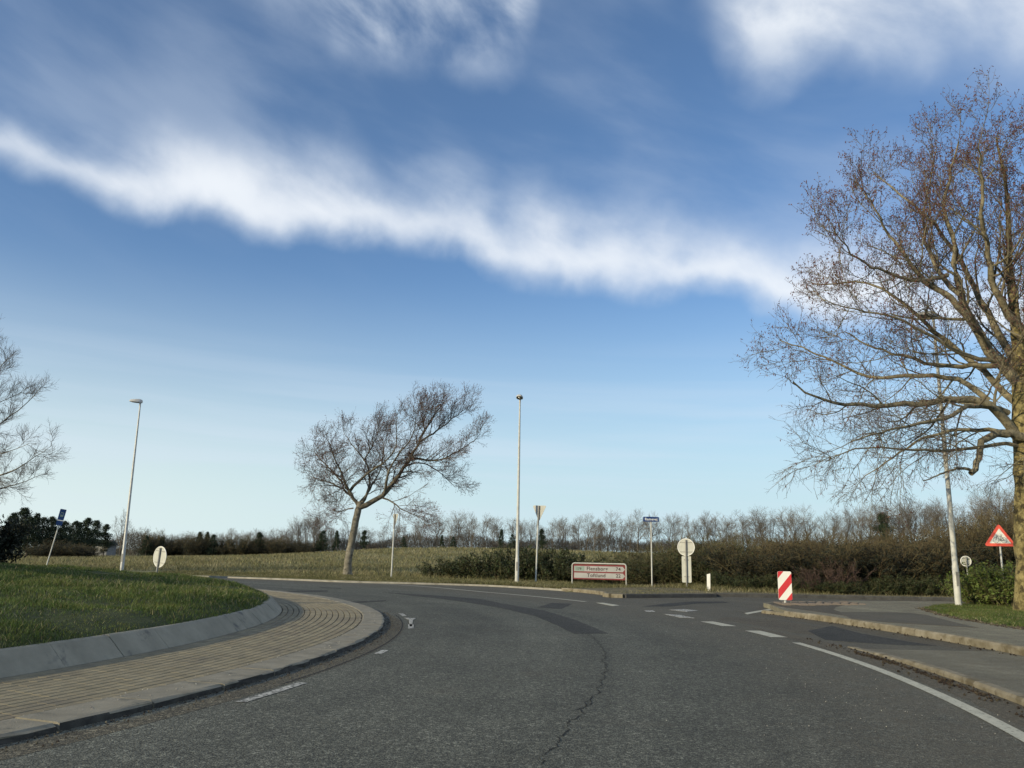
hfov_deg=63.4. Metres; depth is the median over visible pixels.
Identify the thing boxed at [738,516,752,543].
bare tree
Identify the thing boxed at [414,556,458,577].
bramble shrub
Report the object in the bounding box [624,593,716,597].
kerb
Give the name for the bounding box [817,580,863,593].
bramble shrub
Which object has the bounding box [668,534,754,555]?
green shrub
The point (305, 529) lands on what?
bare tree
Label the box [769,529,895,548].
thicket shrub
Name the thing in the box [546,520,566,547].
bare tree
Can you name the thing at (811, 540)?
thicket shrub
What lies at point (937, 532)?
thicket shrub
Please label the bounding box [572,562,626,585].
direction sign
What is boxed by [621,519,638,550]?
bare tree
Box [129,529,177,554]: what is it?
wood shrub
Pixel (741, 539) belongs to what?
thicket shrub
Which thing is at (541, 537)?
conifer
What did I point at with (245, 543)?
wood shrub
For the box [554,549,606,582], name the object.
bramble shrub
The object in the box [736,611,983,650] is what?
road grit
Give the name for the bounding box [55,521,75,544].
conifer
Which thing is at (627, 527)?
bare tree
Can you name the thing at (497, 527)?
bare tree
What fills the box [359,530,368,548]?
conifer
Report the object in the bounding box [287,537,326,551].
wood shrub
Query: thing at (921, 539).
thicket shrub
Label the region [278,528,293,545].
bare tree
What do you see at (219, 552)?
wood shrub
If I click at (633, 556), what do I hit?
green shrub
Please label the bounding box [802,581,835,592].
bramble shrub
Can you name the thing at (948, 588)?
leafy shrub
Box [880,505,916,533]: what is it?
bare tree
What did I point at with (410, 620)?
road marking
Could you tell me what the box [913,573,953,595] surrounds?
bramble shrub
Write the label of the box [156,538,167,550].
conifer
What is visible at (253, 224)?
sky
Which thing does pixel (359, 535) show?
bare tree
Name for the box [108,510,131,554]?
birch tree
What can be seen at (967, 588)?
leafy shrub
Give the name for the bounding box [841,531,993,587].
thicket shrub
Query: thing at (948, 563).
thicket shrub
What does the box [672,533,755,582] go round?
green shrub
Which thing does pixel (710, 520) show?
bare tree
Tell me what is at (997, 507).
bare tree
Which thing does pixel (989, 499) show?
bare tree
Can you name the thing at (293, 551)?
wood shrub
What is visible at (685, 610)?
road marking
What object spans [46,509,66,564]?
bus stop sign
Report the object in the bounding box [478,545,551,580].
bramble shrub
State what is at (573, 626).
asphalt patch
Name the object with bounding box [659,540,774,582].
thicket shrub
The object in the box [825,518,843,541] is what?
bare tree
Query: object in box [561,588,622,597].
kerb
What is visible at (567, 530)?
bare tree
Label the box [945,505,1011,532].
thicket shrub
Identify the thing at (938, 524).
bare tree
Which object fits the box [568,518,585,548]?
bare tree
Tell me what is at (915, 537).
thicket shrub
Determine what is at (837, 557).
thicket shrub
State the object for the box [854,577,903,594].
bramble shrub
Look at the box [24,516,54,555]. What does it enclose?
conifer
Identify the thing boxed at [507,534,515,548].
conifer
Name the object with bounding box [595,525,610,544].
bare tree
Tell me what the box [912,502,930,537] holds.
bare tree
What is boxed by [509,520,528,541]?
bare tree
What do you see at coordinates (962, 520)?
bare tree
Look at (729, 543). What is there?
thicket shrub
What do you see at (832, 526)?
bare tree
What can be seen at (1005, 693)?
kerb
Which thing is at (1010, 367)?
deciduous tree
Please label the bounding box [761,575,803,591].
bramble shrub
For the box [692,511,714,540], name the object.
bare tree
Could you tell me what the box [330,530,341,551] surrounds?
conifer
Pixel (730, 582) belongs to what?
bramble shrub
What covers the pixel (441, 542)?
conifer
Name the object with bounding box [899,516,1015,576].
thicket shrub
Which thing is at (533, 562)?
bramble shrub
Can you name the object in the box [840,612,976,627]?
pavement patch
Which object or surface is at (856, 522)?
bare tree
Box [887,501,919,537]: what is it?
bare tree
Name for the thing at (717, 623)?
road marking
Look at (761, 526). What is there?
bare tree
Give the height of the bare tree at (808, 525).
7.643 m
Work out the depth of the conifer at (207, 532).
139.32 m
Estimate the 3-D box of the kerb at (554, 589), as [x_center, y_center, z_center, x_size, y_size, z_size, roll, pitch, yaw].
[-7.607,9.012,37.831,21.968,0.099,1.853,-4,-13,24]
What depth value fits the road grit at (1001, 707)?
9.15 m
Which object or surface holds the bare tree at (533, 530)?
on the field
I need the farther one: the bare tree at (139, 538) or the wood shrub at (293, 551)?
the bare tree at (139, 538)
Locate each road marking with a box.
[235,682,304,701]
[363,583,585,601]
[374,650,387,653]
[406,618,414,624]
[666,614,692,617]
[674,609,697,611]
[701,621,733,625]
[745,609,770,613]
[749,631,784,636]
[792,642,1023,741]
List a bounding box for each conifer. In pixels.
[1,512,26,556]
[16,507,40,555]
[18,516,47,556]
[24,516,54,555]
[27,512,44,555]
[37,519,72,548]
[46,516,59,539]
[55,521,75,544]
[68,519,86,549]
[73,522,90,546]
[80,517,100,548]
[89,520,107,551]
[98,524,115,555]
[137,535,153,555]
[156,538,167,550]
[194,532,202,549]
[203,531,210,548]
[204,533,218,555]
[251,532,265,552]
[313,530,330,551]
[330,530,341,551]
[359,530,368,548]
[398,537,407,547]
[439,534,443,547]
[448,537,456,547]
[497,528,504,547]
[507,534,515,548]
[532,529,547,549]
[867,512,899,540]
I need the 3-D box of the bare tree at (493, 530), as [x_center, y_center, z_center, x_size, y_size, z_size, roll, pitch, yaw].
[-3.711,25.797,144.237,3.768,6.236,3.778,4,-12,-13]
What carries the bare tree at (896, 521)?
on the field
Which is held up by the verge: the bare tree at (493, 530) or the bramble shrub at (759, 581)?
the bramble shrub at (759, 581)
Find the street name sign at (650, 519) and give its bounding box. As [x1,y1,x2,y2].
[643,517,658,585]
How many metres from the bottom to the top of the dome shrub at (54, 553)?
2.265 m
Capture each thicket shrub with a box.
[641,532,738,568]
[642,542,723,585]
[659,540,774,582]
[693,532,829,585]
[700,532,792,550]
[706,529,790,564]
[717,535,851,586]
[728,531,824,552]
[742,535,825,567]
[750,533,869,586]
[763,527,880,567]
[768,527,907,560]
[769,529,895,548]
[774,528,923,584]
[797,530,934,565]
[818,527,950,585]
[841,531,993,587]
[845,525,928,551]
[861,522,964,547]
[879,529,965,553]
[879,530,1013,585]
[889,527,1012,564]
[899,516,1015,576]
[907,514,984,547]
[929,513,992,552]
[930,508,1015,579]
[941,504,1015,567]
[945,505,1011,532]
[956,501,1013,538]
[977,507,1013,560]
[980,494,1013,528]
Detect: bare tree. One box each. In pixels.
[118,530,136,555]
[134,527,149,555]
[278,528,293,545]
[280,521,297,541]
[285,516,311,541]
[298,517,314,541]
[300,512,326,546]
[306,519,326,536]
[326,528,334,549]
[339,526,349,545]
[357,525,363,548]
[367,527,376,541]
[377,525,390,547]
[392,525,400,544]
[399,523,410,540]
[409,521,421,544]
[414,524,426,547]
[428,512,446,537]
[429,516,448,547]
[444,508,469,546]
[446,517,460,546]
[452,514,470,546]
[462,511,479,545]
[466,517,483,544]
[475,514,492,544]
[484,515,499,547]
[490,515,505,538]
[490,519,499,547]
[505,517,524,539]
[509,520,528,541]
[514,520,528,540]
[521,517,538,540]
[527,520,548,538]
[543,522,559,547]
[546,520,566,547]
[555,518,571,547]
[556,515,571,542]
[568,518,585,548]
[569,521,582,547]
[580,514,601,549]
[583,519,607,549]
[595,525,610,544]
[597,510,624,551]
[609,517,626,550]
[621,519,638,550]
[622,516,637,545]
[628,506,649,549]
[640,514,661,549]
[641,512,664,545]
[653,522,666,548]
[655,514,684,548]
[662,512,683,540]
[675,518,692,540]
[681,512,697,539]
[686,518,709,541]
[692,509,719,540]
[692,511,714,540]
[705,516,722,541]
[706,513,734,544]
[713,520,732,540]
[718,519,744,541]
[724,510,751,542]
[738,507,769,541]
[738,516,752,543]
[747,510,768,543]
[752,512,770,542]
[758,510,778,541]
[769,506,809,539]
[769,511,796,542]
[784,508,804,540]
[790,505,820,538]
[802,515,823,540]
[812,507,848,540]
[819,512,846,542]
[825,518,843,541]
[839,508,865,535]
[839,514,858,541]
[846,508,866,539]
[849,506,867,536]
[858,500,889,540]
[861,501,890,531]
[864,502,902,535]
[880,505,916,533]
[886,505,911,535]
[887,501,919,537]
[891,497,930,541]
[901,502,931,538]
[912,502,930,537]
[915,500,956,535]
[921,495,948,534]
[923,496,968,534]
[925,501,946,534]
[943,504,967,534]
[955,505,972,530]
[963,493,1006,531]
[964,495,1004,529]
[965,479,1013,524]
[977,486,1013,522]
[984,485,1014,516]
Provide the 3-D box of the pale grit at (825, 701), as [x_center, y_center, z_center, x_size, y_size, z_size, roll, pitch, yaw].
[3.937,3.796,11.551,4.256,0.019,11.453,0,-12,6]
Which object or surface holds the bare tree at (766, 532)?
on the field
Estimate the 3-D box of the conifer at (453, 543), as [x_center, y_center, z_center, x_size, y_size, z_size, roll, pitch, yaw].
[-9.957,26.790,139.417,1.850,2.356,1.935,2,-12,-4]
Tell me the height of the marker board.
1.020 m
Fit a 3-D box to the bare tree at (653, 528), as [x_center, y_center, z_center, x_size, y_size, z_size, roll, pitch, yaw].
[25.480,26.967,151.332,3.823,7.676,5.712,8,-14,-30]
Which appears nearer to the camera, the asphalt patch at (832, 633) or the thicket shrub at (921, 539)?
the asphalt patch at (832, 633)
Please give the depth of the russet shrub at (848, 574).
32.59 m
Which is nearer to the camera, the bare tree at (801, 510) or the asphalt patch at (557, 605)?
the asphalt patch at (557, 605)
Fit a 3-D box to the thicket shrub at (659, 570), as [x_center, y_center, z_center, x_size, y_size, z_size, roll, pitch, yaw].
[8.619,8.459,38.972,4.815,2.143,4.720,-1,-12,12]
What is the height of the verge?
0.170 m
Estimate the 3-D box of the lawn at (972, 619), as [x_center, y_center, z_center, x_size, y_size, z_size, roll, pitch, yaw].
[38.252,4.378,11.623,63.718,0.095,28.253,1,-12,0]
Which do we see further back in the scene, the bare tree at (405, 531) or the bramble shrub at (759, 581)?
the bare tree at (405, 531)
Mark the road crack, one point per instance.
(581, 707)
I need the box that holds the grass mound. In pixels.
[0,566,265,647]
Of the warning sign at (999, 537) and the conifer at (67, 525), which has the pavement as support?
the warning sign at (999, 537)
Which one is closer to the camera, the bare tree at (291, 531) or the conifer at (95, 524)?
the conifer at (95, 524)
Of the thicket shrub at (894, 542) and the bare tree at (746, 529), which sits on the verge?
the thicket shrub at (894, 542)
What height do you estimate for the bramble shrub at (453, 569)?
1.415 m
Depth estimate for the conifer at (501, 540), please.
140.51 m
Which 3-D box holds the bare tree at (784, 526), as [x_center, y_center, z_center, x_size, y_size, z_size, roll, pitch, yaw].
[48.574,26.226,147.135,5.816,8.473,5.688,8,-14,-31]
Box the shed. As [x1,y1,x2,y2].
[90,540,118,555]
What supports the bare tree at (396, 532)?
on the field
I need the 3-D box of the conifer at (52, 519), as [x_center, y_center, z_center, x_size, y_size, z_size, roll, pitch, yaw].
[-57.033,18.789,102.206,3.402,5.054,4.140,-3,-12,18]
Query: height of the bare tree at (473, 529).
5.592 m
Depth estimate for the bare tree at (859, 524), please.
155.93 m
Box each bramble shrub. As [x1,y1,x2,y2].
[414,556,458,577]
[431,554,491,578]
[458,543,513,579]
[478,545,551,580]
[506,541,560,580]
[526,544,585,580]
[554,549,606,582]
[705,570,746,587]
[723,574,765,588]
[733,573,777,590]
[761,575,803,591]
[776,576,821,592]
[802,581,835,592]
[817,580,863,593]
[845,580,881,594]
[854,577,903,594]
[869,573,911,594]
[901,575,943,595]
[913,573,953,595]
[931,574,962,594]
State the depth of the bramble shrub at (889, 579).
32.17 m
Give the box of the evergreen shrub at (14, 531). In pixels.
[0,514,42,563]
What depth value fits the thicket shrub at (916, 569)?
33.39 m
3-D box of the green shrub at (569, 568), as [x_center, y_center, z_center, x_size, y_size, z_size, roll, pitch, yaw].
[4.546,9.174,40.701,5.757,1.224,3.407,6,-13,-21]
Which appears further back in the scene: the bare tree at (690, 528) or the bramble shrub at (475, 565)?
the bare tree at (690, 528)
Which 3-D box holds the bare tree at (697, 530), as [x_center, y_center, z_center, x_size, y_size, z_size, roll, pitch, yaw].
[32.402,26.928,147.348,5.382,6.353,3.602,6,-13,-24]
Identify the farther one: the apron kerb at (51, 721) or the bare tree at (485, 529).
the bare tree at (485, 529)
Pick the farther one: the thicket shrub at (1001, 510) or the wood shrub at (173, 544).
the wood shrub at (173, 544)
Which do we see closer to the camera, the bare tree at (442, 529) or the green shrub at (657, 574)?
the green shrub at (657, 574)
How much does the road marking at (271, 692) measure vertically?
0.001 m
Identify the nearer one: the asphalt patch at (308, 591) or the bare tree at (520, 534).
the asphalt patch at (308, 591)
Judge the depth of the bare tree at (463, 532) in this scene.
147.47 m
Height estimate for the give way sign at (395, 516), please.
3.374 m
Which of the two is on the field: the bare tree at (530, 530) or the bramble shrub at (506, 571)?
the bare tree at (530, 530)
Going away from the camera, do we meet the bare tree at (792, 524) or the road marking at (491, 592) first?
the road marking at (491, 592)
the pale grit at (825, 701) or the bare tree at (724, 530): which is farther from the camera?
the bare tree at (724, 530)
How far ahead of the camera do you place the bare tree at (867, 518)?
146.31 m
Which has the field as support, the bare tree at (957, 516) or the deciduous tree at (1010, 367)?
the bare tree at (957, 516)
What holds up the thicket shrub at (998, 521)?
on the verge
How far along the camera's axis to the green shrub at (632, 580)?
39.13 m
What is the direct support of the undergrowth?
on the field
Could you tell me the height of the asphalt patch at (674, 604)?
0.004 m
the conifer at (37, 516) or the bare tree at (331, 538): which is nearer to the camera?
the conifer at (37, 516)
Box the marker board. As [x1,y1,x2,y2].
[777,571,791,602]
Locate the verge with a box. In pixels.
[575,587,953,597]
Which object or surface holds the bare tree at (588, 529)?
on the field
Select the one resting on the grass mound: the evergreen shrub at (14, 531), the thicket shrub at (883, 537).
the evergreen shrub at (14, 531)
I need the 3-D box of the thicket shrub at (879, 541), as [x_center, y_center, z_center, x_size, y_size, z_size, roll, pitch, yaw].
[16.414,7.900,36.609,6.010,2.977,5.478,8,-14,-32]
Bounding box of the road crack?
[541,633,608,763]
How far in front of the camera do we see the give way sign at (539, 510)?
39.35 m
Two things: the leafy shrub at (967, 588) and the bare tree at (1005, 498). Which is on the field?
the bare tree at (1005, 498)
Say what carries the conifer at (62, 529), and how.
on the field
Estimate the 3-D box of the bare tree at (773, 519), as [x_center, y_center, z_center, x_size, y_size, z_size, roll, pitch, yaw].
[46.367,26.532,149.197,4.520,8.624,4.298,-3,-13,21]
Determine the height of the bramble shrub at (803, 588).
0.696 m
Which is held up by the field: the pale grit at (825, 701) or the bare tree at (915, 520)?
the bare tree at (915, 520)
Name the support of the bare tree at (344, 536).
on the field
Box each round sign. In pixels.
[153,546,166,572]
[677,538,694,585]
[960,556,971,574]
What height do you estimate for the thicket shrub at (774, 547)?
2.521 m
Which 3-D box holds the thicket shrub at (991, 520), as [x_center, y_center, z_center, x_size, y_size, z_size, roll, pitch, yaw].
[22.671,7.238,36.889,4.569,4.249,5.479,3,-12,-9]
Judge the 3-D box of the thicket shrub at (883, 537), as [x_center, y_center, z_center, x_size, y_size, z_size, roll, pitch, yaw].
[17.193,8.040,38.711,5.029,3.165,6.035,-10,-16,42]
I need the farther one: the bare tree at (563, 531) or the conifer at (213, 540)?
the bare tree at (563, 531)
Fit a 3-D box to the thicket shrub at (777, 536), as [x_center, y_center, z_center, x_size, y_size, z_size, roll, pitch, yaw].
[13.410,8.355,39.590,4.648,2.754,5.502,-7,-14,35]
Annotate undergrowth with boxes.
[112,529,925,555]
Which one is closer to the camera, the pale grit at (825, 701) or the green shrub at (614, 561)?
the pale grit at (825, 701)
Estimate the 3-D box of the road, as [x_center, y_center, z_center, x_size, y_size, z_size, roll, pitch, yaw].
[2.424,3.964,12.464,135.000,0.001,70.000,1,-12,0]
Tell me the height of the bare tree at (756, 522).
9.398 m
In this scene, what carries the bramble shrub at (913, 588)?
on the verge
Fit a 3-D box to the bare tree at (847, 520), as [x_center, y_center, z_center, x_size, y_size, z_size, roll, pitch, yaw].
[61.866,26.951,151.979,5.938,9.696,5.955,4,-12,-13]
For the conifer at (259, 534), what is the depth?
138.17 m
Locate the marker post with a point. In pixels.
(708, 580)
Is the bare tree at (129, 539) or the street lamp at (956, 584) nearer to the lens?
the street lamp at (956, 584)
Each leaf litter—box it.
[853,650,1008,703]
[914,607,1023,629]
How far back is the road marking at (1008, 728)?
8.18 m
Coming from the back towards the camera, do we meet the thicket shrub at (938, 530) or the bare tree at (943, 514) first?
the bare tree at (943, 514)
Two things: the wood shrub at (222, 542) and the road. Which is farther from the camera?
the wood shrub at (222, 542)
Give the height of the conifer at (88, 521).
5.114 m
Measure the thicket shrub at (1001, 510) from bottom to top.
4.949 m
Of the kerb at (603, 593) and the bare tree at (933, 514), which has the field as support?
the bare tree at (933, 514)
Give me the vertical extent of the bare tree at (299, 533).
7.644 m
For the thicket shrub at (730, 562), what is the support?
on the verge
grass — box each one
[152,569,663,588]
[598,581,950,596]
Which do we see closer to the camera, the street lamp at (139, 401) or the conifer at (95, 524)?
the street lamp at (139, 401)
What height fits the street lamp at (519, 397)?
8.939 m
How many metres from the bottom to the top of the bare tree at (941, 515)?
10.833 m
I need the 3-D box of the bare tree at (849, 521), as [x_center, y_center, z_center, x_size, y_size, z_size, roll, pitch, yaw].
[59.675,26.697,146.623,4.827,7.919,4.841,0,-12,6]
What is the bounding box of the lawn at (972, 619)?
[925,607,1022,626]
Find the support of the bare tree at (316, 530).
on the field
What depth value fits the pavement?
17.68 m
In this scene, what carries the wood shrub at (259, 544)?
on the field
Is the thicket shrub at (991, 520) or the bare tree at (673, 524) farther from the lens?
the bare tree at (673, 524)
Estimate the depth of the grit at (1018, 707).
9.91 m
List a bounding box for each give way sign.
[391,514,397,576]
[533,505,545,581]
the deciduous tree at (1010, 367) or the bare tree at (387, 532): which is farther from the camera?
the bare tree at (387, 532)
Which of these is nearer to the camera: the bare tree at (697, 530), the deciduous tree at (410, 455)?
the deciduous tree at (410, 455)
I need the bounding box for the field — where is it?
[5,548,659,591]
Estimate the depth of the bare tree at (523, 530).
153.10 m
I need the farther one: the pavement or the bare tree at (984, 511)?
the bare tree at (984, 511)
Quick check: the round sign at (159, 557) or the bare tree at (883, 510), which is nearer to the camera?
the round sign at (159, 557)
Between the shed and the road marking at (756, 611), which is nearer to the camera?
the road marking at (756, 611)
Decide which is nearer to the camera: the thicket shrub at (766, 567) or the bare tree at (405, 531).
the thicket shrub at (766, 567)
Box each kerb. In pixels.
[0,589,384,744]
[0,592,281,677]
[196,575,560,590]
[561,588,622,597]
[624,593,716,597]
[716,593,962,601]
[761,610,1023,655]
[848,646,1023,705]
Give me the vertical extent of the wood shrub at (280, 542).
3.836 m
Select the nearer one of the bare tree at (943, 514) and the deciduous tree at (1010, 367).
the deciduous tree at (1010, 367)
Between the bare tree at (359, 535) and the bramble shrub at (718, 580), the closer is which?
the bramble shrub at (718, 580)
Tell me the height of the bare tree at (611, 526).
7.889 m
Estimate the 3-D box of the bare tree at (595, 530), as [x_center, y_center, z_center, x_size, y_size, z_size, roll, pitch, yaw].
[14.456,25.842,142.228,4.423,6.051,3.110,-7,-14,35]
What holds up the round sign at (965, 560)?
on the verge
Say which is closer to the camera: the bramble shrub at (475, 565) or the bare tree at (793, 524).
the bramble shrub at (475, 565)
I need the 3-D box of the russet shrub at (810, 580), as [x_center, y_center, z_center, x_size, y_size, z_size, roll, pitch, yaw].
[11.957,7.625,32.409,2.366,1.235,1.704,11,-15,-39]
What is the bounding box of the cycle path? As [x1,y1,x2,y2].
[867,649,1023,693]
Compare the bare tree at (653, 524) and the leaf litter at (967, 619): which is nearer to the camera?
the leaf litter at (967, 619)
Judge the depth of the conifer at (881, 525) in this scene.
137.97 m
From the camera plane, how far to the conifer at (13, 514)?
88.55 m
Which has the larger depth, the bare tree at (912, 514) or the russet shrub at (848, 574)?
the bare tree at (912, 514)
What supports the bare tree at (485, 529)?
on the field
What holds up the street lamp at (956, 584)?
on the lawn at (972, 619)
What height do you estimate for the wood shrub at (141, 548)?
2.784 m
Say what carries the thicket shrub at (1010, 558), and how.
on the verge
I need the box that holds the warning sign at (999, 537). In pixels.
[985,525,1012,567]
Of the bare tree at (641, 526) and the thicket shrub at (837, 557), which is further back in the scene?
the bare tree at (641, 526)
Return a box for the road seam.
[282,614,402,683]
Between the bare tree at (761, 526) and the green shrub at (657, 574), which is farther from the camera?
the bare tree at (761, 526)
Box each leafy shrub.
[934,578,1001,603]
[938,558,1012,604]
[960,559,1015,606]
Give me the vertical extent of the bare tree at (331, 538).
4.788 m
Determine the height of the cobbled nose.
0.046 m
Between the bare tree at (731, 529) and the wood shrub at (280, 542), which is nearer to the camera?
the wood shrub at (280, 542)
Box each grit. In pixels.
[0,613,404,759]
[659,623,1009,745]
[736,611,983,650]
[742,625,1023,725]
[761,613,1016,655]
[767,602,844,615]
[803,638,1023,717]
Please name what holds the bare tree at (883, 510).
on the field
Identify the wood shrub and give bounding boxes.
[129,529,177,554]
[135,541,181,555]
[153,534,187,555]
[174,544,230,555]
[176,530,220,555]
[193,535,234,554]
[216,531,258,555]
[221,544,266,554]
[242,534,277,554]
[261,536,298,553]
[265,544,315,553]
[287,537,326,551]
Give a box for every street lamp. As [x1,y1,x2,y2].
[120,399,142,570]
[515,394,522,580]
[918,311,961,604]
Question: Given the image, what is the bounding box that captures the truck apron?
[0,590,362,720]
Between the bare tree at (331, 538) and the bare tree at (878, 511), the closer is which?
the bare tree at (331, 538)
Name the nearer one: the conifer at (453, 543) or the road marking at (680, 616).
the road marking at (680, 616)
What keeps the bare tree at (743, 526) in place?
on the field
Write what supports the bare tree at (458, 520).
on the field
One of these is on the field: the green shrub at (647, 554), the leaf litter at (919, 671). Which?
the green shrub at (647, 554)
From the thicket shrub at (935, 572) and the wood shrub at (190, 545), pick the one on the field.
the wood shrub at (190, 545)
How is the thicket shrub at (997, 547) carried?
on the verge
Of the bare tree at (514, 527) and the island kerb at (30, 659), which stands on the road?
the island kerb at (30, 659)
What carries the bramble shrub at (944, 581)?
on the verge
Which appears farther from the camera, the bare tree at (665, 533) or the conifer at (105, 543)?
the bare tree at (665, 533)
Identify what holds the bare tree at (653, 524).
on the field
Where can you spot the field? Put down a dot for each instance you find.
(370, 561)
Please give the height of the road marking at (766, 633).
0.001 m
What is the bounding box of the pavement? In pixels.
[763,601,1023,645]
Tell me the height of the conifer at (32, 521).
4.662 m
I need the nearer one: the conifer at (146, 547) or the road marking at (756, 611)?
the road marking at (756, 611)
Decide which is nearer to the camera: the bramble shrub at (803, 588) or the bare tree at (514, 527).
the bramble shrub at (803, 588)
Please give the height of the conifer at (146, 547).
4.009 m
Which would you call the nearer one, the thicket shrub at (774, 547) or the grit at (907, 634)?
the grit at (907, 634)
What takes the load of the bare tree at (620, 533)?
on the field
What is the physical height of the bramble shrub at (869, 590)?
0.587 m
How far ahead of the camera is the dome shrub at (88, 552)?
90.14 m
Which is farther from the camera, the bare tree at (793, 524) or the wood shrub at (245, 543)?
the bare tree at (793, 524)
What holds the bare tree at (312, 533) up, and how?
on the field
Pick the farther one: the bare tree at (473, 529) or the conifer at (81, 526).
the bare tree at (473, 529)
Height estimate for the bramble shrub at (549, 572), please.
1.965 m
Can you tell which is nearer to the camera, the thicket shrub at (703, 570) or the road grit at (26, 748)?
the road grit at (26, 748)
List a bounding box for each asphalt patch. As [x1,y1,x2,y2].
[286,590,327,591]
[351,600,385,602]
[385,592,607,633]
[540,603,570,608]
[643,602,727,606]
[809,626,936,645]
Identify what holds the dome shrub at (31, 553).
on the field
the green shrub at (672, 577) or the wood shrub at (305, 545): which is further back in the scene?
the wood shrub at (305, 545)
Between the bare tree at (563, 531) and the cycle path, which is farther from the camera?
the bare tree at (563, 531)
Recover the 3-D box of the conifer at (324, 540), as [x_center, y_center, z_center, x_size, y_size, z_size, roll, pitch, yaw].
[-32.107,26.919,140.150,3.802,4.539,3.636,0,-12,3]
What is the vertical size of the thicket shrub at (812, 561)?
2.498 m
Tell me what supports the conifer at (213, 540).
on the field
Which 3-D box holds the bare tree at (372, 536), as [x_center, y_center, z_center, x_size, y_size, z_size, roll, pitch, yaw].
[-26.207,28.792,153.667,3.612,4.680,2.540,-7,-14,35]
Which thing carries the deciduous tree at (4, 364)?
on the field
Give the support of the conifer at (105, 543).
on the field
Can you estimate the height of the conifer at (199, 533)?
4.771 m
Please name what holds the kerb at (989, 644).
on the road
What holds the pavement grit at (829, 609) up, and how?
on the pavement
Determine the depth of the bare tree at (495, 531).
153.27 m
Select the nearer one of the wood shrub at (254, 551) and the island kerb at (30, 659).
the island kerb at (30, 659)
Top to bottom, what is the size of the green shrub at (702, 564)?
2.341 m
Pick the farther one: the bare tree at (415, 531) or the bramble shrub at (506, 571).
the bare tree at (415, 531)
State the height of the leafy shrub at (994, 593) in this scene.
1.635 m
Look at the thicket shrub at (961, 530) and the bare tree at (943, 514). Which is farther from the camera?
the bare tree at (943, 514)
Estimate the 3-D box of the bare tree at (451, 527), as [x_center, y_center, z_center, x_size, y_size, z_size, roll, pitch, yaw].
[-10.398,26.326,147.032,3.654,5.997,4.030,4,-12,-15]
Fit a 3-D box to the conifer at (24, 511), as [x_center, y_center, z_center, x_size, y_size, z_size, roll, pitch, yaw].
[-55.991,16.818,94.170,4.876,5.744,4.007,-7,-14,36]
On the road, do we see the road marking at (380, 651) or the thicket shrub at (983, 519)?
the road marking at (380, 651)
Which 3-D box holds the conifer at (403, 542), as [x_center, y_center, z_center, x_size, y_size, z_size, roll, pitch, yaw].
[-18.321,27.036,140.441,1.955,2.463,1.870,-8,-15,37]
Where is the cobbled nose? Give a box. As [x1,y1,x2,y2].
[773,601,865,605]
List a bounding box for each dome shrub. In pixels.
[20,543,62,556]
[25,538,89,556]
[59,544,108,556]
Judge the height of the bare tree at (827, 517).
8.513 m
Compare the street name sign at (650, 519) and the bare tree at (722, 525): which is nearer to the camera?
the street name sign at (650, 519)
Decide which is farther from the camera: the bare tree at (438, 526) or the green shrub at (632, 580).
the bare tree at (438, 526)
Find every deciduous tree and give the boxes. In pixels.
[0,314,70,507]
[292,380,495,574]
[729,65,1023,609]
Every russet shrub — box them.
[792,565,841,592]
[819,553,874,593]
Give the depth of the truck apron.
9.29 m
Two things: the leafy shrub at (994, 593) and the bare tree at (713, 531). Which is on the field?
the bare tree at (713, 531)
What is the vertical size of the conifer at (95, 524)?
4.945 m
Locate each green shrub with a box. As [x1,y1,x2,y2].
[554,558,655,583]
[586,553,674,584]
[590,548,676,584]
[591,544,665,583]
[609,541,707,584]
[612,545,711,585]
[639,539,727,586]
[645,537,742,583]
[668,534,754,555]
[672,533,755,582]
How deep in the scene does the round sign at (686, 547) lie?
35.53 m
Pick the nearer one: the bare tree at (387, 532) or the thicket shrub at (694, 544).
the thicket shrub at (694, 544)
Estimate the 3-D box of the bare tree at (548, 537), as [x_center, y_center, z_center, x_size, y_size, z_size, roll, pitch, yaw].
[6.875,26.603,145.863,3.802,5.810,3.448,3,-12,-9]
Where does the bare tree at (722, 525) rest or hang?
on the field
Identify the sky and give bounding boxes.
[0,0,1023,552]
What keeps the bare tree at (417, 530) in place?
on the field
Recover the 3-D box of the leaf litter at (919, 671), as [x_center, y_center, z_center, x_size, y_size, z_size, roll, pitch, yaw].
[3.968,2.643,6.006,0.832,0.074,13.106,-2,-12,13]
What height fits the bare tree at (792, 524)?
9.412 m
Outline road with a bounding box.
[0,577,1023,767]
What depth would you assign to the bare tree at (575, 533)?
144.78 m
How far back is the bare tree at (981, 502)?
142.84 m
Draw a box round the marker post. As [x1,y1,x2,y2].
[707,574,709,589]

